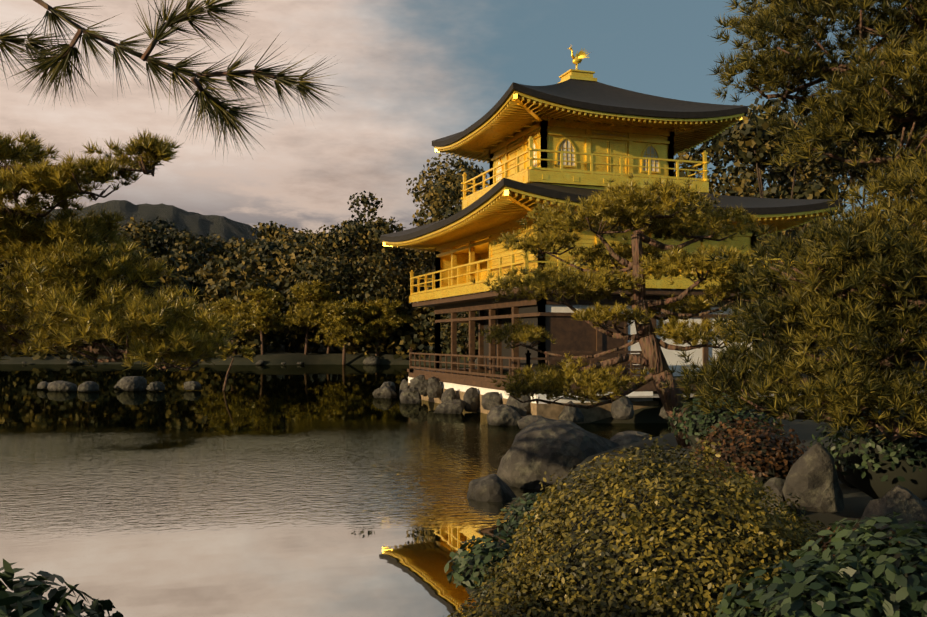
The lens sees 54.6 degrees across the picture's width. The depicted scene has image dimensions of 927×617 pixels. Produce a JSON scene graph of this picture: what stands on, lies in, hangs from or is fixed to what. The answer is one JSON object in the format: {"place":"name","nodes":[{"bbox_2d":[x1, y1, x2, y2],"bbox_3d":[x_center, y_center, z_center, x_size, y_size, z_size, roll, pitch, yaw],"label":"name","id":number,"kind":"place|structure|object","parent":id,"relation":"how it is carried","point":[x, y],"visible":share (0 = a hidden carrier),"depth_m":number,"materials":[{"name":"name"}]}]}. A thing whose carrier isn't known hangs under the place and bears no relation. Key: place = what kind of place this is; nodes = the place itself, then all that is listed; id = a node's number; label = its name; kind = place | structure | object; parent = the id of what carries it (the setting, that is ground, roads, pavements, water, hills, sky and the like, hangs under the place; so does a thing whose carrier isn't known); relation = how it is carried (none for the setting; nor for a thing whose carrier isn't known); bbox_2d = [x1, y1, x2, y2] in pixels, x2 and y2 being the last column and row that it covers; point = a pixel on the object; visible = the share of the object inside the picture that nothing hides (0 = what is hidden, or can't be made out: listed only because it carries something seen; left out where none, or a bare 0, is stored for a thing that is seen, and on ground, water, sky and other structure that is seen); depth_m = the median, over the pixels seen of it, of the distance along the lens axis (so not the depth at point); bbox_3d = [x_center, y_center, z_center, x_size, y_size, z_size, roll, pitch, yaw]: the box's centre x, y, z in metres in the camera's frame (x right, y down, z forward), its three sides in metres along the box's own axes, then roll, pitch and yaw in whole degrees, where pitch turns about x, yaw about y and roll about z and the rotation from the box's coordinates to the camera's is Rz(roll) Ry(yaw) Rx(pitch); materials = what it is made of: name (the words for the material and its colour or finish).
{"place":"outdoors","nodes":[
{"label":"outdoors","id":0,"kind":"place"},
{"bbox_2d":[0,0,341,162],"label":"pine twig","id":1,"kind":"object","parent":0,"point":[228,116],"depth_m":1.91,"materials":[{"name":"green plant"}]},
{"bbox_2d":[0,364,672,616],"bbox_3d":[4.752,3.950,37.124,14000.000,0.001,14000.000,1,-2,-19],"label":"pond water","id":2,"kind":"structure","parent":0,"point":[326,490],"depth_m":15.87,"materials":[{"name":"grey liquid"}]},
{"bbox_2d":[0,0,923,233],"label":"sky","id":3,"kind":"structure","parent":0,"point":[411,74],"materials":[{"name":"grey"}]},
{"bbox_2d":[0,390,926,616],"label":"leafy shrubs","id":4,"kind":"object","parent":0,"point":[826,579],"visible":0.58,"depth_m":3.88,"materials":[{"name":"green plant"}]},
{"bbox_2d":[0,330,926,545],"bbox_3d":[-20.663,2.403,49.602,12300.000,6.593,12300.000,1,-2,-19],"label":"ground","id":5,"kind":"structure","parent":0,"point":[856,501],"depth_m":28.57,"materials":[{"name":"soil"}]},
{"bbox_2d":[0,128,239,373],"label":"pine","id":6,"kind":"object","parent":5,"relation":"on","point":[55,269],"depth_m":9.68,"materials":[{"name":"green plant"}]},
{"bbox_2d":[197,278,412,389],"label":"pines","id":7,"kind":"object","parent":5,"relation":"on","point":[330,313],"depth_m":99.24,"materials":[{"name":"green plant"}]},
{"bbox_2d":[0,80,926,362],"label":"forest","id":8,"kind":"object","parent":5,"relation":"on","point":[224,268],"depth_m":104.02,"materials":[{"name":"green plant"}]},
{"bbox_2d":[22,356,926,547],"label":"rocks","id":9,"kind":"object","parent":5,"relation":"on","point":[559,448],"visible":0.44,"depth_m":15.88,"materials":[{"name":"stone"}]},
{"bbox_2d":[407,376,658,423],"bbox_3d":[1.855,3.722,35.808,4.340,1.560,15.220,1,-2,-19],"label":"stone foundation","id":10,"kind":"object","parent":5,"relation":"on","point":[554,411],"depth_m":28.72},
{"bbox_2d":[383,69,836,302],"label":"golden upper stories","id":11,"kind":"object","parent":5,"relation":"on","point":[463,249],"visible":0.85,"depth_m":34.30,"materials":[{"name":"gold metal"}]},
{"bbox_2d":[568,45,588,69],"bbox_3d":[4.934,-10.492,37.708,0.887,1.148,0.914,-1,-2,27],"label":"phoenix statue","id":12,"kind":"object","parent":11,"relation":"on","point":[578,57],"visible":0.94,"depth_m":37.53,"materials":[{"name":"gold metal"}]},
{"bbox_2d":[498,133,658,179],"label":"windows","id":13,"kind":"structure","parent":11,"relation":"attached to","point":[573,159],"depth_m":34.78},
{"bbox_2d":[380,79,842,241],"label":"roof","id":14,"kind":"structure","parent":11,"relation":"attached to","point":[592,95],"depth_m":33.44,"materials":[{"name":"black wood"}]},
{"bbox_2d":[469,172,777,448],"bbox_3d":[2.590,0.123,13.735,4.800,4.407,3.534,1,-2,-19],"label":"leaning pine","id":15,"kind":"object","parent":5,"relation":"on","point":[635,202],"depth_m":13.62,"materials":[{"name":"green plant"}]},
{"bbox_2d":[463,402,926,616],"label":"shade shrub","id":16,"kind":"object","parent":5,"relation":"on","point":[871,484],"visible":0.19,"depth_m":5.29,"materials":[{"name":"green plant"}]},
{"bbox_2d":[447,431,831,616],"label":"shrub leaves","id":17,"kind":"object","parent":16,"relation":"attached to","point":[527,582],"visible":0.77,"depth_m":4.98,"materials":[{"name":"green plant"}]},
{"bbox_2d":[657,0,926,446],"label":"pine","id":18,"kind":"object","parent":5,"relation":"on","point":[867,256],"depth_m":7.36,"materials":[{"name":"green plant"}]},
{"bbox_2d":[42,200,892,260],"bbox_3d":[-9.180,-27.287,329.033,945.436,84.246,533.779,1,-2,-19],"label":"hill","id":19,"kind":"structure","parent":0,"point":[205,225],"depth_m":438.72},
{"bbox_2d":[484,305,682,377],"bbox_3d":[4.728,1.202,37.215,8.270,2.900,11.460,1,-2,-19],"label":"dark pavilion interior","id":20,"kind":"object","parent":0,"point":[506,352],"visible":0.04,"depth_m":38.71,"materials":[{"name":"brown wood"}]},
{"bbox_2d":[413,287,755,375],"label":"wall","id":21,"kind":"structure","parent":0,"point":[568,333],"depth_m":31.04,"materials":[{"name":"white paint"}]},
{"bbox_2d":[407,287,806,392],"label":"pavilion ground floor","id":22,"kind":"structure","parent":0,"point":[471,375],"depth_m":33.25,"materials":[{"name":"brown wood"}]},
{"bbox_2d":[570,377,922,397],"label":"sand terrace path","id":23,"kind":"structure","parent":0,"point":[655,394],"depth_m":29.36,"materials":[{"name":"beige sand"}]},
{"bbox_2d":[689,417,926,575],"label":"russet shrub leaves","id":24,"kind":"object","parent":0,"point":[736,432],"visible":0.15,"depth_m":9.09,"materials":[{"name":"red plant"}]}
]}

